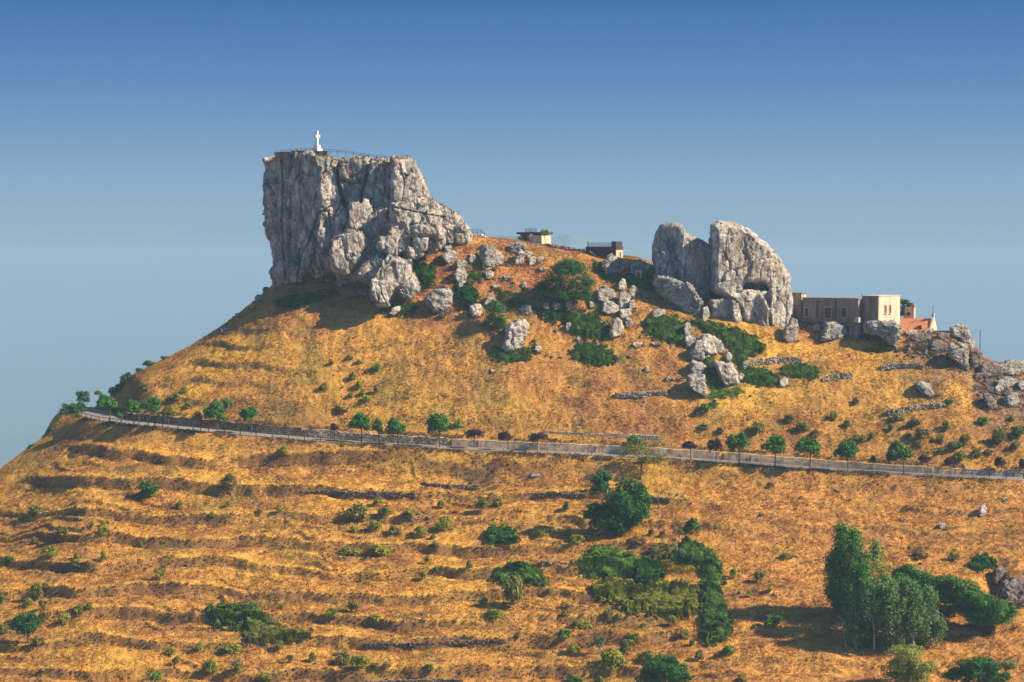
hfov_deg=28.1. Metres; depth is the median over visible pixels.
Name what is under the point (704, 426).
shrub
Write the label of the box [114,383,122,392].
shrub
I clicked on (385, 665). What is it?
shrub
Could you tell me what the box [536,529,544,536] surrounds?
shrub
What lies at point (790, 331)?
boulder
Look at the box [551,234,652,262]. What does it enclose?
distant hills
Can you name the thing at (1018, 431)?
shrub
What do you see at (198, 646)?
shrub
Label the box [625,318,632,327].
boulder
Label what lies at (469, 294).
thicket
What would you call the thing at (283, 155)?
parapet
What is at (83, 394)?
bend tree
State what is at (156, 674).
shrub
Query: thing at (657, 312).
boulder
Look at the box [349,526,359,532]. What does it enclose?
shrub
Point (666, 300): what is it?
shrub
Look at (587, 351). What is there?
bramble patch
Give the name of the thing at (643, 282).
hedge strip
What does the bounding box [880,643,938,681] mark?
light tree
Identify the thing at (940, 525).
boulder
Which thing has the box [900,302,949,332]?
chapel
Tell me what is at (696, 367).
boulder
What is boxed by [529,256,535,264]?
boulder
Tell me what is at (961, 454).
shrub
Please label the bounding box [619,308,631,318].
boulder
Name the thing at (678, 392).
dry stone wall
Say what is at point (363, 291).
boulder
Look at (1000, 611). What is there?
grove tree
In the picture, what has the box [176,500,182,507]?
shrub
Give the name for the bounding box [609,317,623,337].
boulder
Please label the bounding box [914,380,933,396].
boulder
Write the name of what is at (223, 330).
boulder
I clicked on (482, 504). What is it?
shrub
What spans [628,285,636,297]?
boulder
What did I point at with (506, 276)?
boulder
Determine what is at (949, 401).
shrub
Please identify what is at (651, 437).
retaining wall
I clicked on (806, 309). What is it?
window
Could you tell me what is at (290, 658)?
shrub
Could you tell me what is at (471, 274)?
bramble patch
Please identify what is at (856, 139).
sky
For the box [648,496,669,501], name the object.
dry stone wall
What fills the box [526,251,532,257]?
boulder
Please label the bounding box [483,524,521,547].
bramble patch
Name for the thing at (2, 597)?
shrub
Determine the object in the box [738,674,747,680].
shrub
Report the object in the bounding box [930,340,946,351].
rock outcrop
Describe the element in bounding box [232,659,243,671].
shrub
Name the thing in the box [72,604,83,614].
shrub
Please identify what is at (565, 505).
shrub
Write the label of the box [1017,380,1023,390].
rock outcrop
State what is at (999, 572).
rock outcrop
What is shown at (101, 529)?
shrub
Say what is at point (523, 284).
boulder
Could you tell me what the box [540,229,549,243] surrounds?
crest tree
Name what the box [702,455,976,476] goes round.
wire fence
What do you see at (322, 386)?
shrub
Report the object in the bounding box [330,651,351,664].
shrub
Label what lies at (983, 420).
shrub
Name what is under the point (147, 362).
skyline bush
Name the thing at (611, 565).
bramble patch
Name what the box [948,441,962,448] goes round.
shrub
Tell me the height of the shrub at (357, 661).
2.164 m
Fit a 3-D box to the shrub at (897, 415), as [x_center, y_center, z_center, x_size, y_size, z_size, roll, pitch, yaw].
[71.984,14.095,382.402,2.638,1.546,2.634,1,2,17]
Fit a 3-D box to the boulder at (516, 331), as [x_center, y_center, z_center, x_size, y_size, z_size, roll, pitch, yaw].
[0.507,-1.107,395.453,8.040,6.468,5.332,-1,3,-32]
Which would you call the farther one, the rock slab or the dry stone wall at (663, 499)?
the rock slab
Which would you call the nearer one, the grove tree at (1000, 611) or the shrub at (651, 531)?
the grove tree at (1000, 611)
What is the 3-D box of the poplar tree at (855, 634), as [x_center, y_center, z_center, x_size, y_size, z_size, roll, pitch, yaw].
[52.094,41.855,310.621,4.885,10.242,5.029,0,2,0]
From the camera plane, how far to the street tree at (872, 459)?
366.41 m
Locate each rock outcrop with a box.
[904,329,917,333]
[910,333,931,342]
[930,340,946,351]
[936,332,949,339]
[974,373,983,378]
[977,361,1002,377]
[993,565,1006,583]
[994,385,1003,391]
[996,377,1017,387]
[998,576,1023,606]
[999,359,1023,375]
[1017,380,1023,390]
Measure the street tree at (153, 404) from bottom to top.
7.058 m
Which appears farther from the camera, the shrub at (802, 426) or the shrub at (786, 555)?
the shrub at (802, 426)
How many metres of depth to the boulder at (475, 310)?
399.04 m
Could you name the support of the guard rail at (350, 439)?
on the road verge
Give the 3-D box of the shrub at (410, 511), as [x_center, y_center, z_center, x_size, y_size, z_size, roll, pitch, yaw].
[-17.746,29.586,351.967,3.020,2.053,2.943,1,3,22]
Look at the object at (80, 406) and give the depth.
397.14 m
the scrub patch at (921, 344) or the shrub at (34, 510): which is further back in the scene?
the scrub patch at (921, 344)
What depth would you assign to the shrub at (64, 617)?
318.62 m
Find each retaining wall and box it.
[123,412,301,436]
[304,429,447,445]
[452,439,719,459]
[543,431,659,440]
[724,452,959,474]
[964,468,1023,476]
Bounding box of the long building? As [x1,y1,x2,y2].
[792,292,900,337]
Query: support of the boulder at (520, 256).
on the ground at (470, 396)
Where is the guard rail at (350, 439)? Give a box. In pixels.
[76,408,1023,478]
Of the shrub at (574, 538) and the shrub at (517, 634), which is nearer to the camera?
the shrub at (517, 634)
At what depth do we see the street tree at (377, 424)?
373.83 m
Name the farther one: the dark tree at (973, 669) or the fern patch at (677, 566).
the fern patch at (677, 566)
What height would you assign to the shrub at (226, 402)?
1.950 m
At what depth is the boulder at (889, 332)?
400.56 m
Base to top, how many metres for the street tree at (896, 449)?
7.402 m
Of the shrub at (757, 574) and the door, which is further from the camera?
the door
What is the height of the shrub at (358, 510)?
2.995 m
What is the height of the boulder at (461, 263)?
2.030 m
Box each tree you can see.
[8,612,44,642]
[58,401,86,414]
[76,391,90,411]
[96,393,117,419]
[125,398,143,423]
[140,396,161,425]
[161,405,175,427]
[191,410,202,430]
[203,398,226,432]
[218,472,237,494]
[238,406,257,433]
[330,423,338,440]
[348,410,370,442]
[371,416,382,443]
[385,415,406,444]
[424,413,449,446]
[464,428,484,447]
[482,299,509,335]
[498,431,512,449]
[527,432,548,450]
[533,257,596,307]
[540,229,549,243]
[582,471,653,536]
[594,637,603,650]
[618,443,665,479]
[626,434,643,454]
[634,654,692,681]
[682,441,697,459]
[706,438,722,461]
[725,432,749,462]
[761,434,787,467]
[793,436,821,467]
[822,546,849,614]
[825,519,877,615]
[833,440,858,470]
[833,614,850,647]
[840,583,871,649]
[844,559,876,638]
[857,575,892,650]
[867,536,892,590]
[870,455,875,463]
[874,572,912,649]
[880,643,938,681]
[885,440,912,473]
[890,563,929,594]
[898,574,930,646]
[900,299,911,317]
[914,571,952,603]
[918,454,931,473]
[918,583,947,648]
[935,574,978,616]
[941,655,1010,681]
[944,457,953,474]
[951,587,992,626]
[962,595,1017,633]
[994,457,1006,470]
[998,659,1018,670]
[1019,458,1023,469]
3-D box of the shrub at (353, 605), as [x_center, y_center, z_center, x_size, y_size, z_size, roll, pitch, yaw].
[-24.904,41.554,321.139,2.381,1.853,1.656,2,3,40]
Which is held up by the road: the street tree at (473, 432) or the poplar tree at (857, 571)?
the street tree at (473, 432)
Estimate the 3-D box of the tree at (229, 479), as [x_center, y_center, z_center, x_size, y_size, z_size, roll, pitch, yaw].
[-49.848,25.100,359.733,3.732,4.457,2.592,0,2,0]
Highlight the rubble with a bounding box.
[10,246,1023,673]
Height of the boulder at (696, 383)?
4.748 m
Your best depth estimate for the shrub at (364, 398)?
384.48 m
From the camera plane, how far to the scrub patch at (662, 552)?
337.70 m
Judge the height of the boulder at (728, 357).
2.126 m
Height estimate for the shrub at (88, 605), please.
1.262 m
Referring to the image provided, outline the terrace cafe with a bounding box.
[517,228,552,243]
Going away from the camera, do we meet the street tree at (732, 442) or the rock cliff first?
the street tree at (732, 442)
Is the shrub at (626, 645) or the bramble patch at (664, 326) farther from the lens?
the bramble patch at (664, 326)
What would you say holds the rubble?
on the ground at (470, 396)
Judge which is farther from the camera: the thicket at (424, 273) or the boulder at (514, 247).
the boulder at (514, 247)
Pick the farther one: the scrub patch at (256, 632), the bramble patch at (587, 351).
the bramble patch at (587, 351)
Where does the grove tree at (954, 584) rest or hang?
on the ground at (470, 396)
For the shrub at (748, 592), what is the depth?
326.35 m
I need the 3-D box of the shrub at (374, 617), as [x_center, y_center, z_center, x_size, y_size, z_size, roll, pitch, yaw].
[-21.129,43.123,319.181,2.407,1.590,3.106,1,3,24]
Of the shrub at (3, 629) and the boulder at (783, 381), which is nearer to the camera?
the shrub at (3, 629)
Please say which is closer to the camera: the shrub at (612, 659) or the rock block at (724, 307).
the shrub at (612, 659)
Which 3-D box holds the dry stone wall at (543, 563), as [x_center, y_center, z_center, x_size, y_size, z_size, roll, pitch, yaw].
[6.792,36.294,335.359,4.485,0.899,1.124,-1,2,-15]
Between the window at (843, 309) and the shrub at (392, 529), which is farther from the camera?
the window at (843, 309)
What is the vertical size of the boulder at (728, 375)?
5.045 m
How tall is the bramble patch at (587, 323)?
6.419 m
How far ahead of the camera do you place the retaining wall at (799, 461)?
372.22 m
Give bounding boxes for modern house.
[586,241,622,257]
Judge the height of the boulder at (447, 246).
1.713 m
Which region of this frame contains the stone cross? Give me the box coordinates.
[311,131,322,150]
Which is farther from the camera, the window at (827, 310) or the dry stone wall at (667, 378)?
the window at (827, 310)
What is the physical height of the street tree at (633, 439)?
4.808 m
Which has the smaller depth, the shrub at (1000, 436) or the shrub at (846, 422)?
the shrub at (1000, 436)
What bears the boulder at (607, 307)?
on the ground at (470, 396)
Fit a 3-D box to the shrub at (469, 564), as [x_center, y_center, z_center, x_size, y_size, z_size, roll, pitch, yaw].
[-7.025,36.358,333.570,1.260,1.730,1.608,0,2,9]
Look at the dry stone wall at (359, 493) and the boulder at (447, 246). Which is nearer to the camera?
the dry stone wall at (359, 493)
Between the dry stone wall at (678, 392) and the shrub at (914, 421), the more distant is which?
the dry stone wall at (678, 392)
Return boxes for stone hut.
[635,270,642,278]
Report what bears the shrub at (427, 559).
on the ground at (470, 396)
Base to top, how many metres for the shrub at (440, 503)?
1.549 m
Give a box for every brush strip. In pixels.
[274,288,341,308]
[377,299,419,317]
[531,305,581,325]
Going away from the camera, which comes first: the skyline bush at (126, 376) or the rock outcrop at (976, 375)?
the rock outcrop at (976, 375)
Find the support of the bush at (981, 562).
on the ground at (470, 396)
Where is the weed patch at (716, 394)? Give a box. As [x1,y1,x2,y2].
[707,385,745,400]
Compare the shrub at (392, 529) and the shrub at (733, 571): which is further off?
the shrub at (392, 529)
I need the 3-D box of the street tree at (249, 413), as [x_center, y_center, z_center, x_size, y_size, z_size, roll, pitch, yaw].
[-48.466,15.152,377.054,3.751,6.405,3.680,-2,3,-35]
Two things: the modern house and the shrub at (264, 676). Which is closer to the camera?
the shrub at (264, 676)
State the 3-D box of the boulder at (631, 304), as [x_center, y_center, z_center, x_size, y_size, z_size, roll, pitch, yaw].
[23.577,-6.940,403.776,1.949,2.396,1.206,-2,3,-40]
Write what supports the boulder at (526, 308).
on the ground at (470, 396)
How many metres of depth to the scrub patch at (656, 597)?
325.61 m
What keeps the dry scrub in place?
on the ground at (470, 396)
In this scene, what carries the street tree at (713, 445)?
on the road
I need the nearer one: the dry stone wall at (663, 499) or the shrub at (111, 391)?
the dry stone wall at (663, 499)
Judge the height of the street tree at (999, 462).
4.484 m
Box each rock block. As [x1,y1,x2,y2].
[702,305,709,319]
[708,298,742,322]
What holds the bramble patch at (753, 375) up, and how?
on the ground at (470, 396)
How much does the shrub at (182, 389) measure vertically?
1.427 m
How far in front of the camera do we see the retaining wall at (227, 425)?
381.43 m
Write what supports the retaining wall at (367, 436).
on the ground at (470, 396)
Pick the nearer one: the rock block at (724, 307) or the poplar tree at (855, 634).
the poplar tree at (855, 634)
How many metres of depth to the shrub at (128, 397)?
393.86 m
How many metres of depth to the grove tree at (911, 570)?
322.17 m
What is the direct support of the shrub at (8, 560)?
on the ground at (470, 396)
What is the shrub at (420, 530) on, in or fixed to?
on the ground at (470, 396)
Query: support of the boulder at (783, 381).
on the ground at (470, 396)
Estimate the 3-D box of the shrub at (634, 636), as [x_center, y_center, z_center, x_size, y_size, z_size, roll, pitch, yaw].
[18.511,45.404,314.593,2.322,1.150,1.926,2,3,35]
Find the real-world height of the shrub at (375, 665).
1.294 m
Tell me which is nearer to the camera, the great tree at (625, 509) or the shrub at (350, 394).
the great tree at (625, 509)
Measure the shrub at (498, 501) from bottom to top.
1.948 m
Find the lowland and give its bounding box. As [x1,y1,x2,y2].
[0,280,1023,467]
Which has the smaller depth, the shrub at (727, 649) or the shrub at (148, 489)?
the shrub at (727, 649)
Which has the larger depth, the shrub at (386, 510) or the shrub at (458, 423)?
the shrub at (458, 423)
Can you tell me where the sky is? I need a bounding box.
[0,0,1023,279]
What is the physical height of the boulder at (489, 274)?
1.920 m
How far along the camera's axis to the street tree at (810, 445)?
364.58 m
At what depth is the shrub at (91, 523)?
344.83 m
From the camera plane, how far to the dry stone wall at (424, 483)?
362.62 m
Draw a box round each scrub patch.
[241,617,315,647]
[489,285,524,308]
[590,577,699,620]
[644,545,670,560]
[912,339,938,356]
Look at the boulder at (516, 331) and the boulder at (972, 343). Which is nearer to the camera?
the boulder at (516, 331)
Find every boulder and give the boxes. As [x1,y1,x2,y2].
[221,327,228,332]
[254,294,262,301]
[359,288,367,295]
[388,304,400,315]
[424,288,453,312]
[441,249,457,263]
[444,244,451,249]
[453,267,467,282]
[456,259,467,267]
[458,280,465,286]
[468,254,475,264]
[469,304,483,316]
[479,244,487,262]
[482,245,505,266]
[484,293,495,304]
[485,270,493,278]
[501,319,529,351]
[503,274,510,280]
[508,242,526,252]
[514,249,525,264]
[519,304,531,314]
[521,282,526,289]
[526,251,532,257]
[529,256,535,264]
[543,303,549,309]
[552,301,560,309]
[566,300,571,309]
[566,321,570,332]
[589,301,597,307]
[595,285,615,302]
[600,253,629,274]
[601,300,619,314]
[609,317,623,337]
[618,278,626,290]
[618,291,630,308]
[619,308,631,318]
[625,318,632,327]
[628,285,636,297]
[629,259,649,274]
[629,300,634,309]
[632,342,642,346]
[651,308,665,316]
[684,322,691,335]
[684,335,695,347]
[686,373,707,397]
[688,360,705,373]
[690,339,707,360]
[700,334,727,354]
[713,360,739,386]
[724,352,731,362]
[739,373,743,380]
[779,376,787,386]
[782,318,798,342]
[812,324,821,332]
[820,321,846,341]
[862,319,901,349]
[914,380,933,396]
[938,523,947,528]
[947,342,968,370]
[949,324,970,344]
[969,338,974,348]
[969,347,981,368]
[973,384,981,389]
[978,503,986,516]
[982,392,995,409]
[986,386,993,390]
[1003,392,1018,406]
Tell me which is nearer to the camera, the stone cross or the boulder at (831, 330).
the boulder at (831, 330)
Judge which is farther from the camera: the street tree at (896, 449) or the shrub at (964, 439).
the shrub at (964, 439)
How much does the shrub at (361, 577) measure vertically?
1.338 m
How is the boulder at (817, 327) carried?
on the ground at (470, 396)
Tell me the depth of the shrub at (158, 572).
329.20 m
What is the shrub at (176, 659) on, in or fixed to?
on the ground at (470, 396)
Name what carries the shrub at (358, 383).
on the ground at (470, 396)
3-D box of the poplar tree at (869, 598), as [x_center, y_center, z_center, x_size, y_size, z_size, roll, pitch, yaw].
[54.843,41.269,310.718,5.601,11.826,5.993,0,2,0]
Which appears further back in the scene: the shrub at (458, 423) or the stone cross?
the stone cross
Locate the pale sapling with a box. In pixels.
[672,527,683,548]
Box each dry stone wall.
[305,489,415,497]
[358,678,462,681]
[364,639,504,647]
[422,481,478,487]
[536,491,586,496]
[540,560,566,565]
[615,391,647,398]
[648,390,667,395]
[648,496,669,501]
[665,376,683,380]
[671,390,685,393]
[741,357,802,367]
[821,372,853,381]
[880,362,923,369]
[886,402,944,415]
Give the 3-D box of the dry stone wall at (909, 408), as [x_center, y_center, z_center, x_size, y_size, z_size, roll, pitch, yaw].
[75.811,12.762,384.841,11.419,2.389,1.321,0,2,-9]
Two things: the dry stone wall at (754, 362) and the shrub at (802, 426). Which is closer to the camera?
the shrub at (802, 426)
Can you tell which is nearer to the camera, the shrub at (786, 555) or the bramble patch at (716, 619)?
the bramble patch at (716, 619)
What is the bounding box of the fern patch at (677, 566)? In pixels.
[629,559,698,577]
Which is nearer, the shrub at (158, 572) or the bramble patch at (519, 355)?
the shrub at (158, 572)
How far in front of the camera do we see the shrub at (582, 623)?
317.90 m
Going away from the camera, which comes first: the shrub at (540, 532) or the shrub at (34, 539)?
the shrub at (540, 532)
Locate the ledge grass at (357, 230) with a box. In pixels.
[263,149,469,291]
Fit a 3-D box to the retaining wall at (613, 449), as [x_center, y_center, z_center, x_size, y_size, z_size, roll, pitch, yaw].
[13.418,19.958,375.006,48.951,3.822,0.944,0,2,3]
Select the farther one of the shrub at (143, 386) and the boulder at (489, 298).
the boulder at (489, 298)
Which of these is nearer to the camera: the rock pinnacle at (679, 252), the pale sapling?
the pale sapling
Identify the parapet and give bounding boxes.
[275,151,327,158]
[492,239,584,251]
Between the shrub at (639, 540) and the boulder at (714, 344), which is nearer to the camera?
the shrub at (639, 540)
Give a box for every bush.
[119,372,132,383]
[142,360,154,366]
[969,552,997,573]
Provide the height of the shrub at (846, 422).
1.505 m
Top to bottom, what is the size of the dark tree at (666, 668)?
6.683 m
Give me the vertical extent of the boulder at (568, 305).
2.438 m
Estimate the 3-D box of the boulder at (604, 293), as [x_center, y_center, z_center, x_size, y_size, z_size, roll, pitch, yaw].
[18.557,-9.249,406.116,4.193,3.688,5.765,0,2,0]
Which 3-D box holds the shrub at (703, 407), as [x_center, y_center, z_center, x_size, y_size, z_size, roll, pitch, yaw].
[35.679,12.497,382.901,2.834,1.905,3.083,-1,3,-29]
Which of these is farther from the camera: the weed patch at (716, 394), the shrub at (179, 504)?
the weed patch at (716, 394)
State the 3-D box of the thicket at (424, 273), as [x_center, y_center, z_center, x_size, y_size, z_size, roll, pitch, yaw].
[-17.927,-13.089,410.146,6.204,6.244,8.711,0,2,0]
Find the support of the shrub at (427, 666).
on the ground at (470, 396)
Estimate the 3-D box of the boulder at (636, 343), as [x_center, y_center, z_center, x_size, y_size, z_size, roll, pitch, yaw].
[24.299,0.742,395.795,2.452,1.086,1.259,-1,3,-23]
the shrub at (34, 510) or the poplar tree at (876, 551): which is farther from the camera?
the shrub at (34, 510)
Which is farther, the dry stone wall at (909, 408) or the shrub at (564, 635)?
the dry stone wall at (909, 408)
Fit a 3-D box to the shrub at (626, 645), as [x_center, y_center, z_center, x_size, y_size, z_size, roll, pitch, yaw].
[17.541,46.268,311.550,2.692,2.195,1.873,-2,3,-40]
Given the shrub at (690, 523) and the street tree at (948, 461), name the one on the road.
the street tree at (948, 461)
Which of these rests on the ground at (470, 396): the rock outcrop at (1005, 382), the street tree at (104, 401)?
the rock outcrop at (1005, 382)
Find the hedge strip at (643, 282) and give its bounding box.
[593,258,653,291]
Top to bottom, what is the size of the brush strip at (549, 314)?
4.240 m
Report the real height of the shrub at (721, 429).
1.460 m
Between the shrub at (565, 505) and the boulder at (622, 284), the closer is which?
the shrub at (565, 505)
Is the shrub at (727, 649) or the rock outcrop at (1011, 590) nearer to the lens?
the shrub at (727, 649)
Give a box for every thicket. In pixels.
[412,260,436,289]
[452,281,480,309]
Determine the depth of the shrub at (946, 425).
379.30 m
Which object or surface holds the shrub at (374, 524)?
on the ground at (470, 396)
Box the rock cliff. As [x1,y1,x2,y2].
[262,149,472,307]
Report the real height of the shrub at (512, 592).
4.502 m
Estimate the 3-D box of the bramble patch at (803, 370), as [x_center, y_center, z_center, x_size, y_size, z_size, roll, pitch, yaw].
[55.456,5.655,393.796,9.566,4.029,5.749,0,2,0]
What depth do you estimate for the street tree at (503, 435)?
371.66 m
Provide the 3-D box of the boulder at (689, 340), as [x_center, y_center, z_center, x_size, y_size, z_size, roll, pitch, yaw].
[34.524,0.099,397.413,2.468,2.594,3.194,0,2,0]
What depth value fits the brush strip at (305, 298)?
405.01 m
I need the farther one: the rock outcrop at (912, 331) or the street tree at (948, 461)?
the rock outcrop at (912, 331)
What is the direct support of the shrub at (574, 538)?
on the ground at (470, 396)
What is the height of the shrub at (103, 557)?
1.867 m
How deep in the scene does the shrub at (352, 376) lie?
388.80 m
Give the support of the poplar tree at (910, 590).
on the ground at (470, 396)
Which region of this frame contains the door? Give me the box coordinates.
[846,324,850,334]
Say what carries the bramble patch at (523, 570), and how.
on the ground at (470, 396)
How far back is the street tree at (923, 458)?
366.26 m
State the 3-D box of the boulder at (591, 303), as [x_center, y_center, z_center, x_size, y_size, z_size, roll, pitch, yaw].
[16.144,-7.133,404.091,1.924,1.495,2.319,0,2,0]
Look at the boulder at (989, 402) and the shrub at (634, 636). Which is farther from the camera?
the boulder at (989, 402)
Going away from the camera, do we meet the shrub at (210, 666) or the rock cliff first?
the shrub at (210, 666)
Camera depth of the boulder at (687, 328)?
398.75 m
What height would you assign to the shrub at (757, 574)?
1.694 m
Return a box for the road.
[79,409,1023,479]
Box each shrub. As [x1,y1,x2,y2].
[0,592,5,603]
[0,624,7,633]
[5,556,11,564]
[22,597,33,607]
[28,504,41,515]
[30,582,43,597]
[32,536,37,542]
[32,635,44,645]
[38,600,47,608]
[40,545,58,555]
[42,581,48,588]
[56,526,68,535]
[57,612,70,623]
[69,558,79,566]
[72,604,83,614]
[86,602,92,608]
[87,520,94,526]
[97,526,109,535]
[100,550,106,561]
[108,387,116,395]
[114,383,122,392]
[123,394,135,401]
[138,383,150,389]
[138,481,159,495]
[147,670,161,680]
[154,567,165,578]
[165,392,180,400]
[165,646,175,654]
[171,655,180,663]
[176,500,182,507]
[180,386,186,392]
[185,400,193,407]
[195,643,202,650]
[202,658,218,671]
[216,642,241,652]
[222,398,232,407]
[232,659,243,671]
[257,672,271,681]
[275,639,282,649]
[276,445,288,453]
[286,655,293,661]
[308,652,316,660]
[319,382,328,390]
[323,607,337,618]
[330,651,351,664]
[337,546,361,554]
[338,406,347,412]
[342,502,369,518]
[347,392,353,397]
[348,371,356,378]
[348,600,359,611]
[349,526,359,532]
[349,654,371,668]
[356,380,362,388]
[359,574,365,580]
[361,396,368,401]
[366,519,382,529]
[367,543,392,555]
[368,613,381,623]
[370,661,379,669]
[371,363,381,371]
[373,496,383,504]
[378,505,391,514]
[382,662,391,668]
[387,525,401,533]
[400,507,415,517]
[413,525,427,536]
[419,571,427,578]
[424,555,430,562]
[425,664,433,670]
[432,541,437,549]
[433,516,451,528]
[437,499,445,506]
[439,312,446,318]
[454,417,461,427]
[465,559,472,568]
[474,498,489,509]
[479,595,487,603]
[485,609,506,617]
[492,496,503,505]
[501,576,525,603]
[514,631,520,637]
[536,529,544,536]
[558,629,571,638]
[561,602,573,607]
[562,502,568,509]
[566,642,581,653]
[566,674,583,681]
[569,534,584,543]
[569,618,592,628]
[596,648,626,671]
[603,608,613,619]
[619,638,634,651]
[627,535,647,543]
[627,633,638,639]
[636,650,655,659]
[645,267,654,277]
[648,528,654,534]
[662,298,671,304]
[667,614,676,624]
[679,628,688,637]
[682,517,702,531]
[694,648,703,659]
[695,402,711,412]
[697,424,709,428]
[708,401,718,406]
[716,427,724,433]
[722,645,735,654]
[729,568,737,577]
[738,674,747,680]
[746,589,752,595]
[751,420,764,431]
[753,571,764,580]
[763,614,782,625]
[778,552,794,558]
[783,414,794,422]
[795,420,809,430]
[810,428,819,436]
[828,410,838,419]
[842,419,851,425]
[850,434,866,442]
[852,397,859,403]
[868,432,875,438]
[888,423,893,430]
[891,412,904,420]
[906,418,921,425]
[911,549,929,557]
[912,439,923,446]
[915,426,930,437]
[936,433,944,441]
[942,419,950,429]
[944,399,953,404]
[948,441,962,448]
[948,551,959,559]
[953,450,966,459]
[958,433,970,443]
[970,447,982,455]
[977,417,988,424]
[983,448,994,454]
[990,426,1007,443]
[1009,441,1019,449]
[1010,426,1023,435]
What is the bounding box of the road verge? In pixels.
[80,414,1023,480]
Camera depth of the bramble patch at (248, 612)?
319.38 m
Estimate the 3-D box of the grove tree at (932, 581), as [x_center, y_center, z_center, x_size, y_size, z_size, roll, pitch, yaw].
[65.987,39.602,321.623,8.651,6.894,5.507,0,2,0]
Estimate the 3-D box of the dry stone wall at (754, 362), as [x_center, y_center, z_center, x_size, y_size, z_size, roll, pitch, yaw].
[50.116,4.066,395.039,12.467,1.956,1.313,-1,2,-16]
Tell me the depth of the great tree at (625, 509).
344.13 m
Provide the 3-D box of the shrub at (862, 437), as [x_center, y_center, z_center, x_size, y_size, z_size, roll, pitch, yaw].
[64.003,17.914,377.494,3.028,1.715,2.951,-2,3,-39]
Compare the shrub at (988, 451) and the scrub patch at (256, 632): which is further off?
the shrub at (988, 451)
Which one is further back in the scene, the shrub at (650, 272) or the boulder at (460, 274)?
the shrub at (650, 272)
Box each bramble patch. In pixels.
[204,601,269,630]
[467,270,483,283]
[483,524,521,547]
[488,339,537,365]
[491,560,549,587]
[563,308,610,341]
[569,338,619,366]
[577,545,639,578]
[634,557,667,586]
[641,314,692,343]
[668,535,722,593]
[689,316,766,372]
[697,575,734,646]
[701,354,721,389]
[742,365,780,387]
[777,362,824,381]
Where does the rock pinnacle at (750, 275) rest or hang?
on the ground at (470, 396)
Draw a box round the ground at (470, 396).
[0,236,1023,681]
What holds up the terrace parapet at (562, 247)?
on the ground at (470, 396)
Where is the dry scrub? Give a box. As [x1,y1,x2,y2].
[0,241,1023,681]
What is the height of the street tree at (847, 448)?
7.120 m
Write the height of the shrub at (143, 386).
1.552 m
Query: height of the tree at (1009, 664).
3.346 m
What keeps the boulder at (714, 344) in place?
on the ground at (470, 396)
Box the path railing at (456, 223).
[449,208,466,234]
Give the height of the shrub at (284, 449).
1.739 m
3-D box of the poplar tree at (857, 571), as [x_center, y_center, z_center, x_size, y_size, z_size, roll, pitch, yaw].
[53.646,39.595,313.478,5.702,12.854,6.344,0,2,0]
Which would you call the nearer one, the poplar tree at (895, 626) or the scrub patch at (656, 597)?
the poplar tree at (895, 626)
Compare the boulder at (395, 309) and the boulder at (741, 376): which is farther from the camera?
the boulder at (395, 309)
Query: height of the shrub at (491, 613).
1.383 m
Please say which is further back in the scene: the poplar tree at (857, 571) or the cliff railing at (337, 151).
the cliff railing at (337, 151)
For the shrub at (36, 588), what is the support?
on the ground at (470, 396)
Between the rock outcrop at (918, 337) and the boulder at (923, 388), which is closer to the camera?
the boulder at (923, 388)
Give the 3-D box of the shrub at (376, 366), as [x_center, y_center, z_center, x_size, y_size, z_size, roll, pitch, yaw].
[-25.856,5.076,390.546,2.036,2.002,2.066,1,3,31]
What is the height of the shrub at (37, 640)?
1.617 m
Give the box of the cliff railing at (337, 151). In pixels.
[322,149,389,158]
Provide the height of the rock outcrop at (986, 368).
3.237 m
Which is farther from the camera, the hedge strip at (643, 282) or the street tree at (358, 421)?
the hedge strip at (643, 282)
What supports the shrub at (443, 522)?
on the ground at (470, 396)
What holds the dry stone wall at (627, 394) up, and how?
on the ground at (470, 396)
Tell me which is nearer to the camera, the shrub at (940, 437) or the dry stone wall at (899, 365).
the shrub at (940, 437)
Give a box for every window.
[804,307,808,316]
[824,307,831,318]
[841,307,846,317]
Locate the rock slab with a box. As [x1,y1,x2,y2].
[653,274,703,316]
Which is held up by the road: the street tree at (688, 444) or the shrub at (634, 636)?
the street tree at (688, 444)
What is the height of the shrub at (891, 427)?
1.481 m
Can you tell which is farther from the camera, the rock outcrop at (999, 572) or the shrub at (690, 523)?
the shrub at (690, 523)
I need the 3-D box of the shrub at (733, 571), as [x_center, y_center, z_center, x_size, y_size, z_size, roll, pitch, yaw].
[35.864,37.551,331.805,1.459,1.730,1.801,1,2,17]
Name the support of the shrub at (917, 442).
on the ground at (470, 396)
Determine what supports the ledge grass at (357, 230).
on the rock cliff
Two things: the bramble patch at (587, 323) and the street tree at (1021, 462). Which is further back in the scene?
the bramble patch at (587, 323)
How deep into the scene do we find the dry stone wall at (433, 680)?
302.78 m
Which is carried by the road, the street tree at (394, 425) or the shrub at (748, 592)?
the street tree at (394, 425)
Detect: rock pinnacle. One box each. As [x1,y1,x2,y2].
[652,222,710,300]
[708,220,793,327]
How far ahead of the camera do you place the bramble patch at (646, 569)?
332.46 m
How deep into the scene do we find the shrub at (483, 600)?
323.37 m
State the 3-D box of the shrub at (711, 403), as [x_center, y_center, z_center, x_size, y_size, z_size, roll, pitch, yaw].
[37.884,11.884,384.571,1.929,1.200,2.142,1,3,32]

